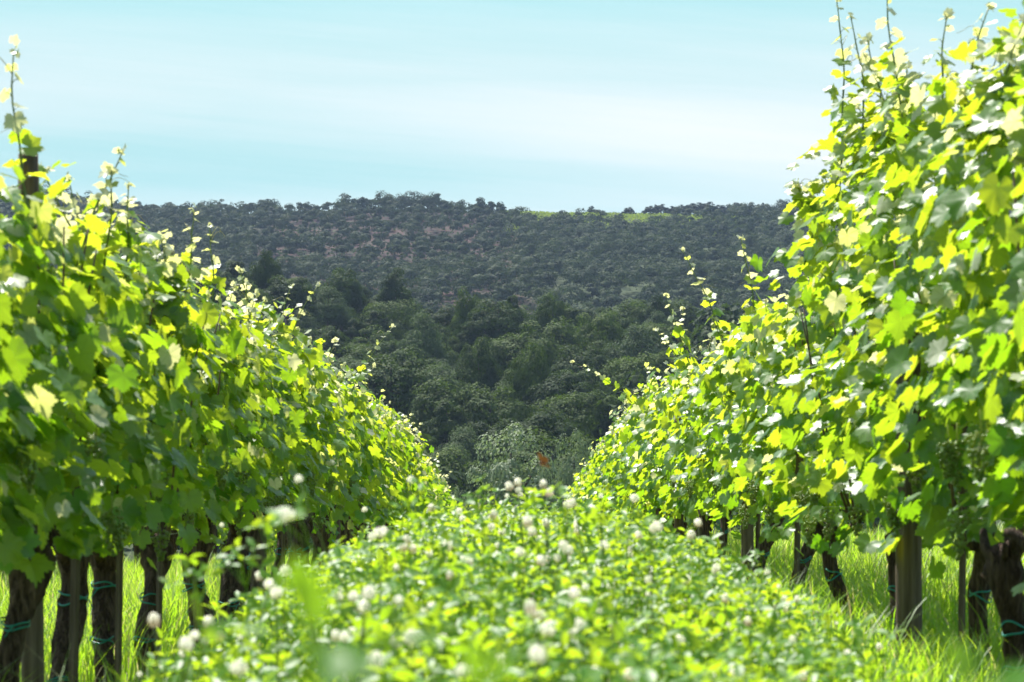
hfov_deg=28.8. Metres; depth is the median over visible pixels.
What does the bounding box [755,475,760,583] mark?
vine stake
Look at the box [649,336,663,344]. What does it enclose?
broadleaf tree
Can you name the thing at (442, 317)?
broadleaf tree
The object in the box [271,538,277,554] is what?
grape vine
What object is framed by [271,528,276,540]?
grape vine
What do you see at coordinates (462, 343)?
broadleaf tree
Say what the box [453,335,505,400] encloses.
broadleaf tree
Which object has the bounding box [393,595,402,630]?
clover flower
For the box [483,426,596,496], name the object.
broadleaf tree
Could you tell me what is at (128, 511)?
grape vine
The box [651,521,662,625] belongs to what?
clover flower
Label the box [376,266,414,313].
tree
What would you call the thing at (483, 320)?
broadleaf tree
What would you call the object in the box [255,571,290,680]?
clover flower
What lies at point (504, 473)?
broadleaf tree
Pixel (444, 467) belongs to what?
broadleaf tree
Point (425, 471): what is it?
grape vine
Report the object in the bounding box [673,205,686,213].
broadleaf tree
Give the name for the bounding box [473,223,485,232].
hillside tree
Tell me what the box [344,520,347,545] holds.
vine stake
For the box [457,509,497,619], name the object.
clover flower
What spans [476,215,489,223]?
hillside tree
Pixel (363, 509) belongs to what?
clover flower
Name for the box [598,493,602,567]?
clover flower
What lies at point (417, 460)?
grape vine
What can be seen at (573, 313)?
broadleaf tree
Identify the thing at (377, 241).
hillside tree
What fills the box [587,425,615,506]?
grape vine
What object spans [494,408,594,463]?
broadleaf tree
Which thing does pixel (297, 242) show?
hillside tree
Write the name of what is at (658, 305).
broadleaf tree
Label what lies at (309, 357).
grape vine
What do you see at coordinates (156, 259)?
broadleaf tree
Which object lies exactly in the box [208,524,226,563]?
grape vine
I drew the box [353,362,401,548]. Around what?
grape vine
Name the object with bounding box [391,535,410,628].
clover flower
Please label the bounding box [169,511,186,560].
grape vine
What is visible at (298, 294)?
broadleaf tree
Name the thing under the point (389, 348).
broadleaf tree
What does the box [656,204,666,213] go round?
broadleaf tree
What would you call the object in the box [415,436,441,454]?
broadleaf tree
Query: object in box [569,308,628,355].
broadleaf tree
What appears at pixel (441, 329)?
broadleaf tree
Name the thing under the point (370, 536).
clover flower
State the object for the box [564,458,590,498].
grape vine
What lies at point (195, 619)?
vine stake
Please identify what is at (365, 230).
hillside tree
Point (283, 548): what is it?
vine stake
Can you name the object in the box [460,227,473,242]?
hillside tree
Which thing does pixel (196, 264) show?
broadleaf tree
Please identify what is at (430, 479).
grape vine
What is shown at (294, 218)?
hillside tree
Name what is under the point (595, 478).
grape vine
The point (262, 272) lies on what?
tree
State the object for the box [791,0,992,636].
grape vine
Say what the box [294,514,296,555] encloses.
vine stake
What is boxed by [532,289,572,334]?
broadleaf tree
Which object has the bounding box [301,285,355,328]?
broadleaf tree
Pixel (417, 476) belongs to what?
grape vine
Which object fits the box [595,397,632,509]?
grape vine
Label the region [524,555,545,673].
clover flower
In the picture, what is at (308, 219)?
hillside tree
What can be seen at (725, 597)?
clover flower
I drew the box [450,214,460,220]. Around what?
hillside tree
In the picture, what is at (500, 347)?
broadleaf tree
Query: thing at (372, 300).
broadleaf tree
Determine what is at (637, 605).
clover flower
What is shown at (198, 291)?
broadleaf tree
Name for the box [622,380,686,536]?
grape vine
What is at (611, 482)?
grape vine
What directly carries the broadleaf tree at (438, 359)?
on the ground at (626, 290)
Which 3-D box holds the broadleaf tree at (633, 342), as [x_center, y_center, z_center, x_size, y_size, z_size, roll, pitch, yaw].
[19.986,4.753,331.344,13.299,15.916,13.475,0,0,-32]
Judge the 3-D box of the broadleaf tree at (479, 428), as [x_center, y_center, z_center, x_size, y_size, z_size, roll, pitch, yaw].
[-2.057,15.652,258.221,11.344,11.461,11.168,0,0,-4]
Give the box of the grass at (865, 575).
[0,521,1023,681]
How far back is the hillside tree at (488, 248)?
753.50 m
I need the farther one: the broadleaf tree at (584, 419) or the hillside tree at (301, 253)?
the hillside tree at (301, 253)
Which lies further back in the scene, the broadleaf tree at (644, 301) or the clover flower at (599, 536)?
the broadleaf tree at (644, 301)
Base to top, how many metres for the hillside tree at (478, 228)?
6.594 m
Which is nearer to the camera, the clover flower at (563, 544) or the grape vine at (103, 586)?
the clover flower at (563, 544)
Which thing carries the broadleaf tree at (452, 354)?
on the ground at (626, 290)
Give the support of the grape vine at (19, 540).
on the ground at (626, 290)
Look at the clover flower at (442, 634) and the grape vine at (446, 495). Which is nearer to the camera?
the clover flower at (442, 634)
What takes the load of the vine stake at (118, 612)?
on the ground at (626, 290)
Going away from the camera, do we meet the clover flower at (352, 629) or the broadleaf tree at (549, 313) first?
the clover flower at (352, 629)
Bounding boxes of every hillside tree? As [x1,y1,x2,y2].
[146,204,159,210]
[160,202,176,209]
[184,201,193,209]
[286,246,297,254]
[289,215,298,221]
[289,239,302,254]
[294,239,307,252]
[297,252,306,260]
[298,226,310,232]
[304,215,316,227]
[309,222,319,233]
[319,204,329,209]
[323,222,336,231]
[329,237,344,253]
[335,219,348,227]
[335,245,349,253]
[348,208,361,222]
[349,224,359,231]
[359,228,369,233]
[367,252,378,261]
[372,226,381,233]
[373,239,382,245]
[382,255,393,261]
[386,244,401,259]
[389,233,405,245]
[410,221,421,232]
[412,252,425,258]
[415,231,426,236]
[426,249,440,257]
[440,236,455,251]
[440,241,455,250]
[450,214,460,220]
[453,215,469,224]
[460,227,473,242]
[461,231,472,238]
[467,212,479,223]
[468,241,481,252]
[470,226,484,239]
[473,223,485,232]
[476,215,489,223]
[485,245,494,251]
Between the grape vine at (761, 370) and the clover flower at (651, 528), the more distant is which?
the grape vine at (761, 370)
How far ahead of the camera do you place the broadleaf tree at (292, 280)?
375.68 m
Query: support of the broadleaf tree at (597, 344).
on the ground at (626, 290)
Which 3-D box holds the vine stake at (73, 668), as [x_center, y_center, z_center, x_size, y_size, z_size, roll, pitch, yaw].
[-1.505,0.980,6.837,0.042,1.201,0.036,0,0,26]
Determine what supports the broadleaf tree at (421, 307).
on the ground at (626, 290)
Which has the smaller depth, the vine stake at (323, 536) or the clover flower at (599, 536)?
the clover flower at (599, 536)
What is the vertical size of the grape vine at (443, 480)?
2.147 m
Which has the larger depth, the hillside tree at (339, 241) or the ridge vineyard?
the ridge vineyard
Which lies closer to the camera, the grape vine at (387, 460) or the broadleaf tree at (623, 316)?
the grape vine at (387, 460)
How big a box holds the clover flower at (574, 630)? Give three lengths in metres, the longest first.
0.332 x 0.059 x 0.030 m
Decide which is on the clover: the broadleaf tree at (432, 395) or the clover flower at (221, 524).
the clover flower at (221, 524)
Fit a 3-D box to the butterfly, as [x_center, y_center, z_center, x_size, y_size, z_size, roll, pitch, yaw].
[0.067,0.261,4.303,0.032,0.040,0.010,19,50,32]
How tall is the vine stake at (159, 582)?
1.200 m
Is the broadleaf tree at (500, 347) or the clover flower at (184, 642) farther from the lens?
the broadleaf tree at (500, 347)
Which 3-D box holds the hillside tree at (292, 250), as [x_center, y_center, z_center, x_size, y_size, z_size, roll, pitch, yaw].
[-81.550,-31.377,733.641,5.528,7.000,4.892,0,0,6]
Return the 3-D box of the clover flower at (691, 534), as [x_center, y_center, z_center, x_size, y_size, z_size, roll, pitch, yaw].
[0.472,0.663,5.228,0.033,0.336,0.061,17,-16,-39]
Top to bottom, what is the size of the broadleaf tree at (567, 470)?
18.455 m
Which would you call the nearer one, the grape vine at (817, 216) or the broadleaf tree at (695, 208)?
the grape vine at (817, 216)
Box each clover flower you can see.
[147,613,160,675]
[178,636,192,681]
[179,651,185,680]
[184,630,199,681]
[198,616,213,681]
[201,636,209,674]
[214,522,223,620]
[217,635,231,681]
[230,659,246,681]
[237,635,247,661]
[251,579,272,675]
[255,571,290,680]
[270,586,281,681]
[279,510,315,639]
[280,565,287,680]
[294,474,367,629]
[331,630,340,647]
[333,592,343,635]
[339,632,349,642]
[347,590,358,629]
[349,627,356,635]
[358,600,369,681]
[360,507,367,556]
[360,586,375,681]
[368,533,375,579]
[372,650,383,681]
[373,527,384,648]
[381,526,388,621]
[390,638,401,671]
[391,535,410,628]
[392,476,414,568]
[393,564,398,592]
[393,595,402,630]
[399,542,409,599]
[403,628,414,674]
[409,544,423,677]
[415,550,432,672]
[424,557,473,677]
[426,602,434,681]
[428,503,444,553]
[438,633,447,679]
[443,540,452,642]
[446,571,453,668]
[454,663,465,681]
[456,508,461,535]
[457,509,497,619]
[459,515,464,536]
[480,523,495,578]
[497,528,504,549]
[505,482,530,566]
[508,478,521,548]
[510,547,524,644]
[512,516,532,646]
[515,486,522,547]
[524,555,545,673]
[524,599,550,681]
[528,527,557,619]
[529,608,539,677]
[529,646,546,681]
[530,610,546,670]
[534,623,555,678]
[539,519,549,603]
[539,540,567,635]
[540,479,557,597]
[545,488,556,614]
[552,554,559,574]
[559,545,572,620]
[563,499,572,592]
[568,587,580,666]
[568,628,581,672]
[571,498,607,619]
[574,618,585,666]
[582,583,587,636]
[589,505,619,609]
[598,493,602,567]
[599,540,608,605]
[603,583,614,677]
[624,668,634,681]
[625,494,638,588]
[628,546,646,634]
[631,525,655,640]
[632,587,641,643]
[635,531,666,608]
[644,575,653,625]
[646,592,662,671]
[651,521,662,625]
[666,556,674,601]
[676,634,685,645]
[682,575,705,637]
[687,530,694,618]
[694,518,701,624]
[709,564,720,605]
[716,593,729,680]
[726,623,730,664]
[729,668,735,676]
[743,616,751,678]
[764,569,777,643]
[789,635,797,678]
[794,595,799,613]
[798,671,807,681]
[844,649,854,681]
[876,643,884,679]
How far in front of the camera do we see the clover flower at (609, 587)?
4.57 m
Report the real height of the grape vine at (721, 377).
2.443 m
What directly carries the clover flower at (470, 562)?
on the clover
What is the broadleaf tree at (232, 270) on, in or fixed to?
on the ground at (626, 290)
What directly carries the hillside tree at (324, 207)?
on the ground at (626, 290)
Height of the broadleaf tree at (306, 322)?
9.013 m
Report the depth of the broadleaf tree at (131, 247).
384.87 m
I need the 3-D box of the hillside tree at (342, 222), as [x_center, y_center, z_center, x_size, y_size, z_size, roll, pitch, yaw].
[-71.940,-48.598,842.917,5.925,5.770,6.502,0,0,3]
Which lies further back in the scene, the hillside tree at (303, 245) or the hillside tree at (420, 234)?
the hillside tree at (420, 234)
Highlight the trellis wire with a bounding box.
[829,506,1010,519]
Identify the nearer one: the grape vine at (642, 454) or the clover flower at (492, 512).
the clover flower at (492, 512)
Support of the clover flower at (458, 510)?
on the clover
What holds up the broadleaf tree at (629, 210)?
on the ground at (626, 290)
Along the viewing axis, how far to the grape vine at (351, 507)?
16.00 m
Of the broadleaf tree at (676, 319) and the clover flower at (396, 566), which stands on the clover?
the clover flower at (396, 566)
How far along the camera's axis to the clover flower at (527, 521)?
3.81 m
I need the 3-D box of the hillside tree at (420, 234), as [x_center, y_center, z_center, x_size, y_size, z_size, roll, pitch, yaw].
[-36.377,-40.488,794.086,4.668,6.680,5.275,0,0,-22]
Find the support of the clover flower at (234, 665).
on the clover
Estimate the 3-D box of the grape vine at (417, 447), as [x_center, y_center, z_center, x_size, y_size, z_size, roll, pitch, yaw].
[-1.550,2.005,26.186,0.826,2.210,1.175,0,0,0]
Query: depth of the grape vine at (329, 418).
14.32 m
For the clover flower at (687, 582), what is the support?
on the clover
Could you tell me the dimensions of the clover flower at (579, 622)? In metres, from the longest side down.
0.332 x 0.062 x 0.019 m
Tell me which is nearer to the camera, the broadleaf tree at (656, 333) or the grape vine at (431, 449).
the grape vine at (431, 449)
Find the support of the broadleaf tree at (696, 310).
on the ground at (626, 290)
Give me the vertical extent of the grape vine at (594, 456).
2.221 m
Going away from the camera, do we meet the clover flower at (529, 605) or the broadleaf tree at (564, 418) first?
the clover flower at (529, 605)
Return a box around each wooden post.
[18,154,43,681]
[250,373,264,613]
[331,412,340,566]
[674,416,683,546]
[741,440,753,581]
[895,265,921,665]
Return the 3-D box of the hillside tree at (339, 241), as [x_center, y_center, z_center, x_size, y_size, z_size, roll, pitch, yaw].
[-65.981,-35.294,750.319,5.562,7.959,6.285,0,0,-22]
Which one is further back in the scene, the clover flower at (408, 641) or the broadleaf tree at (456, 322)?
the broadleaf tree at (456, 322)
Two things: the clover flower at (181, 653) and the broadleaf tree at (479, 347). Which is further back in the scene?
the broadleaf tree at (479, 347)
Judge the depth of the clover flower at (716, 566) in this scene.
5.27 m
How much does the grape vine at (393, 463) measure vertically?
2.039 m
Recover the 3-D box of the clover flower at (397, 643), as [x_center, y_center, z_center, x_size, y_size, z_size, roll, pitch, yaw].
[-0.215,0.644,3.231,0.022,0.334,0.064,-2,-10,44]
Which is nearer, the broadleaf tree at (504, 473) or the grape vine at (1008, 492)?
the grape vine at (1008, 492)
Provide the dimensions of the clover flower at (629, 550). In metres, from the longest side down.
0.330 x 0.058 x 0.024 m
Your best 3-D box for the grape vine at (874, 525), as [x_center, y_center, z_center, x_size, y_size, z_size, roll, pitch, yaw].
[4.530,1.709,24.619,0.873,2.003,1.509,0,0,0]
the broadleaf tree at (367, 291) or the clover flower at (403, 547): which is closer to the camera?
the clover flower at (403, 547)
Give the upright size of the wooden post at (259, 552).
1.771 m
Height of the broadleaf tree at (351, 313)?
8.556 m
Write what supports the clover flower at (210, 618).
on the clover
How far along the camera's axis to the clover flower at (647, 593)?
4.63 m
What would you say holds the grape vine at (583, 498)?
on the ground at (626, 290)
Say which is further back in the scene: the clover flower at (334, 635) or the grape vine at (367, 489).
the grape vine at (367, 489)
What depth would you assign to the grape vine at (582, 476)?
35.69 m
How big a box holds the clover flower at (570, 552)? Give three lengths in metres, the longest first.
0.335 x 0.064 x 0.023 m
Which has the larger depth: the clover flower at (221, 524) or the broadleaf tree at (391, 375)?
the broadleaf tree at (391, 375)
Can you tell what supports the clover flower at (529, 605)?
on the clover
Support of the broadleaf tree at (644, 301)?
on the ground at (626, 290)
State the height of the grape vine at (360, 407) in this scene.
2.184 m
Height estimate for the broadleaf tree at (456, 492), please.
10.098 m
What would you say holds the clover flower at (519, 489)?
on the clover
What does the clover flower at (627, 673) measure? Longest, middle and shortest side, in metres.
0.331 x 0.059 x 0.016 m
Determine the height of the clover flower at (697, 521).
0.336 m
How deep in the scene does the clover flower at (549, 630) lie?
3.26 m
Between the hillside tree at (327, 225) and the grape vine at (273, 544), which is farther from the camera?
the hillside tree at (327, 225)
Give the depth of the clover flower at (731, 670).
3.90 m
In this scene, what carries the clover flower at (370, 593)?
on the clover
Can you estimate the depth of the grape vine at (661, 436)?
17.43 m
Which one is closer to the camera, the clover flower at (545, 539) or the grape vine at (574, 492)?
the clover flower at (545, 539)
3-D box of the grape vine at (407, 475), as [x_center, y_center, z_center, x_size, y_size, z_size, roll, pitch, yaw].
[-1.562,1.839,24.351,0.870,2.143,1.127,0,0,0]
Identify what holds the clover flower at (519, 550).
on the clover
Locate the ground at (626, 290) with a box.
[0,202,1003,681]
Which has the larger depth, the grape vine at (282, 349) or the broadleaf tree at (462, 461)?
the broadleaf tree at (462, 461)
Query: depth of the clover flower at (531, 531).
4.57 m
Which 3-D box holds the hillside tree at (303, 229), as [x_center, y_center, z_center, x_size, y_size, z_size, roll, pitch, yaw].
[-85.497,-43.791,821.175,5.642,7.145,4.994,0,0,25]
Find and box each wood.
[0,184,1012,320]
[61,292,948,554]
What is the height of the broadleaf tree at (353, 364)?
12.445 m
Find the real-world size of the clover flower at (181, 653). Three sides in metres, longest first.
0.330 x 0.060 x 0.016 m
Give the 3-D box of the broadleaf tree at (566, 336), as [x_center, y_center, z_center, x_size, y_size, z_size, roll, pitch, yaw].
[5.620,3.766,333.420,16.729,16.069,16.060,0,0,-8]
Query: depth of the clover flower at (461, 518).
5.99 m
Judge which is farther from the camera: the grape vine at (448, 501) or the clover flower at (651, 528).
the grape vine at (448, 501)
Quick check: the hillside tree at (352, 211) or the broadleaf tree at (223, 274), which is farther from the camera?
the hillside tree at (352, 211)
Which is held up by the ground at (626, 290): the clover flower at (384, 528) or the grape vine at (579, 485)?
the grape vine at (579, 485)
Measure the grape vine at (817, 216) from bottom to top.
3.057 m
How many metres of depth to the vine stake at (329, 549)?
16.94 m
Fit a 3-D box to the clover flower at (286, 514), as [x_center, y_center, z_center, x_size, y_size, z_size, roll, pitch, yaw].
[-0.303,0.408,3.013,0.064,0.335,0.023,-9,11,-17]
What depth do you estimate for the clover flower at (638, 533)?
5.27 m
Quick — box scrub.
[5,204,867,320]
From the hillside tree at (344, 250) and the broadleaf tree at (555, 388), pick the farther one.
the hillside tree at (344, 250)
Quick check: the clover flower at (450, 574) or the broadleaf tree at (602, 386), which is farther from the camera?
the broadleaf tree at (602, 386)
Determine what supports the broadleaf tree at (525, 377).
on the ground at (626, 290)
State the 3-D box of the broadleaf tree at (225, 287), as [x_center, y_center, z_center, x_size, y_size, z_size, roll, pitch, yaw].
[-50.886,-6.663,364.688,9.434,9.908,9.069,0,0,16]
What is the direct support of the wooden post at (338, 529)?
on the ground at (626, 290)
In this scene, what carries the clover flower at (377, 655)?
on the clover
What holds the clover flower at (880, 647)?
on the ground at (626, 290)
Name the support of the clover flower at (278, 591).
on the clover
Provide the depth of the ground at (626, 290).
744.05 m
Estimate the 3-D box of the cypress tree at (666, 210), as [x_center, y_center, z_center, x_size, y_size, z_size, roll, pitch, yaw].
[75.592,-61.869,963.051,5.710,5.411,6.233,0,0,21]
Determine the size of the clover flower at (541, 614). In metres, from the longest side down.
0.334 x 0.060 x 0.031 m
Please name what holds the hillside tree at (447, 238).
on the ground at (626, 290)
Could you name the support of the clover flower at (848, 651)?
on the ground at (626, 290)
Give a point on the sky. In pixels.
(551, 106)
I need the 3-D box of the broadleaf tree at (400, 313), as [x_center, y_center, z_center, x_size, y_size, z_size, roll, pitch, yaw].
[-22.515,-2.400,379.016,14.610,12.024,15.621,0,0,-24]
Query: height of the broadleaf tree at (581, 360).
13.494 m
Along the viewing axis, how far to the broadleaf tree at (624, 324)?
368.56 m
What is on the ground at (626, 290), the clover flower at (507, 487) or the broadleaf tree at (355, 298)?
the broadleaf tree at (355, 298)
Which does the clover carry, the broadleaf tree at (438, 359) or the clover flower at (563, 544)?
the clover flower at (563, 544)
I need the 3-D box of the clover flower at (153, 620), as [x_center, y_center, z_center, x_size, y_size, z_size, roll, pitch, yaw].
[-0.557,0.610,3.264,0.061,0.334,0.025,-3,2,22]
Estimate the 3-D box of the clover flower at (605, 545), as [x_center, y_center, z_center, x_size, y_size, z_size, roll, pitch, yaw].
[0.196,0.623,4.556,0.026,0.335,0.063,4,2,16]
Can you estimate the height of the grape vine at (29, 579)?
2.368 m
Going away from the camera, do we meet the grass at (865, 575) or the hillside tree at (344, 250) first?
the grass at (865, 575)
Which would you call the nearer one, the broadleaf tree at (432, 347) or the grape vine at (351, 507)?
the grape vine at (351, 507)
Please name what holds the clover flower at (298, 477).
on the clover
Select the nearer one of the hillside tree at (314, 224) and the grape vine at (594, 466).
the grape vine at (594, 466)
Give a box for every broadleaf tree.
[118,233,150,262]
[150,245,181,264]
[179,255,216,275]
[182,277,217,304]
[203,270,235,295]
[214,278,249,294]
[215,278,283,322]
[221,290,259,324]
[225,260,250,281]
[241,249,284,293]
[254,275,316,308]
[259,274,318,324]
[287,308,320,337]
[295,327,328,357]
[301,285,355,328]
[311,328,351,347]
[312,326,354,358]
[316,267,369,336]
[319,304,359,332]
[325,344,375,366]
[326,356,401,388]
[341,318,365,343]
[346,354,442,415]
[348,323,399,353]
[350,339,406,362]
[352,285,371,321]
[356,297,421,329]
[358,295,378,319]
[361,309,393,339]
[367,381,408,416]
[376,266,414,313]
[382,344,452,371]
[383,318,410,340]
[394,309,454,365]
[401,362,487,393]
[402,320,455,352]
[403,374,497,450]
[409,305,454,340]
[412,302,427,314]
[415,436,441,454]
[418,400,472,448]
[422,444,491,504]
[424,362,475,445]
[426,357,461,369]
[430,343,459,367]
[431,423,497,474]
[440,443,488,491]
[444,330,461,358]
[446,286,481,339]
[447,299,493,337]
[447,382,540,433]
[450,486,469,515]
[452,325,478,353]
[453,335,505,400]
[459,297,534,341]
[459,418,518,457]
[461,339,493,356]
[462,421,563,515]
[479,332,573,375]
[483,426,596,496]
[485,367,513,384]
[489,381,519,414]
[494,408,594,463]
[500,295,522,320]
[504,316,594,369]
[505,337,552,406]
[513,304,535,331]
[518,370,598,417]
[529,389,626,447]
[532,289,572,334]
[544,413,575,443]
[545,344,616,387]
[551,427,589,516]
[558,307,588,332]
[558,367,622,396]
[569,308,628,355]
[578,331,611,368]
[581,307,611,330]
[594,350,683,392]
[597,311,641,346]
[601,322,667,372]
[611,298,646,325]
[614,336,651,352]
[617,312,630,323]
[630,299,661,309]
[639,293,673,324]
[639,322,692,351]
[643,311,673,332]
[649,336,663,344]
[656,204,666,213]
[658,316,689,337]
[665,304,696,335]
[670,299,700,336]
[673,205,686,213]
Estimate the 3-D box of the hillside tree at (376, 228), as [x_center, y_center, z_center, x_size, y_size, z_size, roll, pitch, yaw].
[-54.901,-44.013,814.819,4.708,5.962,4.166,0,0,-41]
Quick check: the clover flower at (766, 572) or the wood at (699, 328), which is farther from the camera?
the wood at (699, 328)
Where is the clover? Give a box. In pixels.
[144,474,1023,681]
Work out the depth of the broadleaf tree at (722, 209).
966.37 m
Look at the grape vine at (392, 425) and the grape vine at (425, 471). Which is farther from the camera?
the grape vine at (425, 471)
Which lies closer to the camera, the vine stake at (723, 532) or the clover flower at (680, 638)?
the clover flower at (680, 638)
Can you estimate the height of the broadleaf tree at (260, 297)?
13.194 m
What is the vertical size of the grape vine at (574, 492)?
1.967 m
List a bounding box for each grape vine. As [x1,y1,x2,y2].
[0,34,158,681]
[0,184,102,574]
[4,143,203,681]
[51,171,223,681]
[106,220,259,676]
[133,527,144,564]
[165,202,290,649]
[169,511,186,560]
[177,288,305,627]
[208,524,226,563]
[211,524,228,563]
[216,265,314,605]
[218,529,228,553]
[233,298,331,530]
[254,282,345,598]
[266,529,277,557]
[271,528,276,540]
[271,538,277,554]
[286,359,354,565]
[291,326,367,567]
[302,337,374,572]
[325,357,380,569]
[328,365,390,545]
[336,324,395,545]
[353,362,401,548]
[359,405,406,538]
[369,389,409,526]
[369,399,405,530]
[374,395,413,524]
[382,411,425,514]
[383,406,417,529]
[391,408,424,541]
[393,417,427,517]
[406,452,432,521]
[410,443,431,530]
[412,429,435,522]
[414,439,435,518]
[421,460,437,504]
[424,457,442,514]
[425,459,450,507]
[426,457,446,505]
[431,452,446,517]
[435,470,451,515]
[435,473,451,517]
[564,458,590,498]
[569,360,670,535]
[571,439,603,502]
[571,473,585,515]
[574,482,584,509]
[580,450,594,506]
[581,451,596,513]
[585,420,616,522]
[586,434,611,504]
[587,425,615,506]
[588,418,626,512]
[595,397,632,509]
[597,431,629,519]
[602,388,651,525]
[602,399,634,524]
[606,389,660,534]
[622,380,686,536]
[632,306,704,541]
[636,371,720,554]
[644,293,735,565]
[660,247,760,557]
[682,234,826,584]
[710,273,871,593]
[743,0,932,627]
[754,512,765,531]
[760,511,767,523]
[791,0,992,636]
[829,2,1023,670]
[856,509,881,536]
[870,0,1023,670]
[934,27,1023,551]
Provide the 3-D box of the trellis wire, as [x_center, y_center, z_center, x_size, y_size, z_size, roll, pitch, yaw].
[1.550,3.445,31.050,0.043,5.993,52.500,0,0,0]
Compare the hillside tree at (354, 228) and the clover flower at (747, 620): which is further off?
the hillside tree at (354, 228)
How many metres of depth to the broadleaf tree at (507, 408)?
270.69 m
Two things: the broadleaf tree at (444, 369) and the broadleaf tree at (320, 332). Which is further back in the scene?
the broadleaf tree at (320, 332)
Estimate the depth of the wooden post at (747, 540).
12.32 m
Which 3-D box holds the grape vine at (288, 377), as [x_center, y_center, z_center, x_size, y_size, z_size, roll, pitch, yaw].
[-1.574,0.676,11.542,0.810,2.253,1.154,0,0,0]
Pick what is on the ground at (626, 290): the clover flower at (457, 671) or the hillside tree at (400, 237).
the hillside tree at (400, 237)
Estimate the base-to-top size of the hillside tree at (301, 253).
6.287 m
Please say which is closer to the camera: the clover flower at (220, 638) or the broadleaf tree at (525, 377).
the clover flower at (220, 638)
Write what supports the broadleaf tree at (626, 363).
on the ground at (626, 290)
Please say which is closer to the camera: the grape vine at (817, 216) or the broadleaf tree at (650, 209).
the grape vine at (817, 216)
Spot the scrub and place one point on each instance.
(402, 256)
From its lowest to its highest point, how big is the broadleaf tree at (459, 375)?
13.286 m
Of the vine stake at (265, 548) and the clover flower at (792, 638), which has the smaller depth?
the clover flower at (792, 638)
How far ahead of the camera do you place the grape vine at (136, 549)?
23.70 m
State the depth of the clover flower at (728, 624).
4.14 m
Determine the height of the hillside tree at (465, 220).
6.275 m
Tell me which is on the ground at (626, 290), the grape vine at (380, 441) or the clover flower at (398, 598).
the grape vine at (380, 441)
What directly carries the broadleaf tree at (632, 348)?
on the ground at (626, 290)
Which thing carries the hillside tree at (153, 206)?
on the ground at (626, 290)
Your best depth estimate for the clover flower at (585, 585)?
4.09 m
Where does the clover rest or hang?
on the ground at (626, 290)
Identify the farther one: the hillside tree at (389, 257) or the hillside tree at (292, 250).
the hillside tree at (292, 250)
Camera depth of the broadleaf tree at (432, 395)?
273.45 m
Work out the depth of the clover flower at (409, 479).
5.28 m
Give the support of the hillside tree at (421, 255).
on the ground at (626, 290)
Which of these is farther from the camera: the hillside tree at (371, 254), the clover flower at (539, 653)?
the hillside tree at (371, 254)
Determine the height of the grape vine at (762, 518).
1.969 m
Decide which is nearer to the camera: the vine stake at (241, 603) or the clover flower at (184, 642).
the clover flower at (184, 642)
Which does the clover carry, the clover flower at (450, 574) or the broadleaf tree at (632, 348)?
the clover flower at (450, 574)
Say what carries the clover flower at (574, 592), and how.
on the clover
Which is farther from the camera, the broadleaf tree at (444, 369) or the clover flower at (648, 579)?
the broadleaf tree at (444, 369)
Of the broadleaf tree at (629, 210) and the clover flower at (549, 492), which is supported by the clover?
the clover flower at (549, 492)
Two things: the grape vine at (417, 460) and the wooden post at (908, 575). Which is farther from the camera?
the grape vine at (417, 460)
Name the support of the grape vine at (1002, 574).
on the ground at (626, 290)
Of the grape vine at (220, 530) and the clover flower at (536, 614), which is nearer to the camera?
the clover flower at (536, 614)
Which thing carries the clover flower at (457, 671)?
on the clover
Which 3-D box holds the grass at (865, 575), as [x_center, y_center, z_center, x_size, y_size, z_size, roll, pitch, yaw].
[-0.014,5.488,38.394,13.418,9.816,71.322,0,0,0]
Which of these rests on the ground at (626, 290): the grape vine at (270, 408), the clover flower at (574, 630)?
the grape vine at (270, 408)
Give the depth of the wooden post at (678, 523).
17.37 m
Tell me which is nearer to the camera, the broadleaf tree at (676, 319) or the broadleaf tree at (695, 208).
the broadleaf tree at (676, 319)
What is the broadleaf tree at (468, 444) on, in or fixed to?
on the ground at (626, 290)
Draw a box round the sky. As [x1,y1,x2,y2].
[0,0,1023,213]
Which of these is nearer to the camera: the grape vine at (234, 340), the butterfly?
the butterfly
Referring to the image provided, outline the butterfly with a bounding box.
[538,452,549,467]
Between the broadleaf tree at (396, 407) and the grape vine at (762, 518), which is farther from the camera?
the broadleaf tree at (396, 407)
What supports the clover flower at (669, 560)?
on the clover
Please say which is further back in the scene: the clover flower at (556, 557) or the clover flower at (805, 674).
the clover flower at (556, 557)
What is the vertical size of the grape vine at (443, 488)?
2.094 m
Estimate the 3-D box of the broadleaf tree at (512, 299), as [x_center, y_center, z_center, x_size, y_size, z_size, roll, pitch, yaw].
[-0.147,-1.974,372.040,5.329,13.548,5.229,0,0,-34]
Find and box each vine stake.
[68,486,80,681]
[114,484,123,681]
[155,509,163,669]
[192,479,197,651]
[239,585,243,620]
[265,506,266,590]
[280,478,285,596]
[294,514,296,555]
[321,522,324,572]
[328,508,330,568]
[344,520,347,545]
[350,518,352,544]
[698,509,701,538]
[722,516,724,566]
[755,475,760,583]
[793,452,800,598]
[958,426,967,642]
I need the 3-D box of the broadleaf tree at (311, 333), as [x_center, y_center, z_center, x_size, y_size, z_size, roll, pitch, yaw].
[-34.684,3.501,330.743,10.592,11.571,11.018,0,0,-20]
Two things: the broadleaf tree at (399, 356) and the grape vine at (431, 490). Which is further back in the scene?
the broadleaf tree at (399, 356)
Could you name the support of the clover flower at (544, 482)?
on the clover
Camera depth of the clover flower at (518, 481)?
5.72 m
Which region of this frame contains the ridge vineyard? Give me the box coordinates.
[503,211,741,237]
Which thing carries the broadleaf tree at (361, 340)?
on the ground at (626, 290)
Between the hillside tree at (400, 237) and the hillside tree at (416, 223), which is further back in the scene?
the hillside tree at (416, 223)
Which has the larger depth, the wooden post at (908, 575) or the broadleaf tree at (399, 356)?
the broadleaf tree at (399, 356)

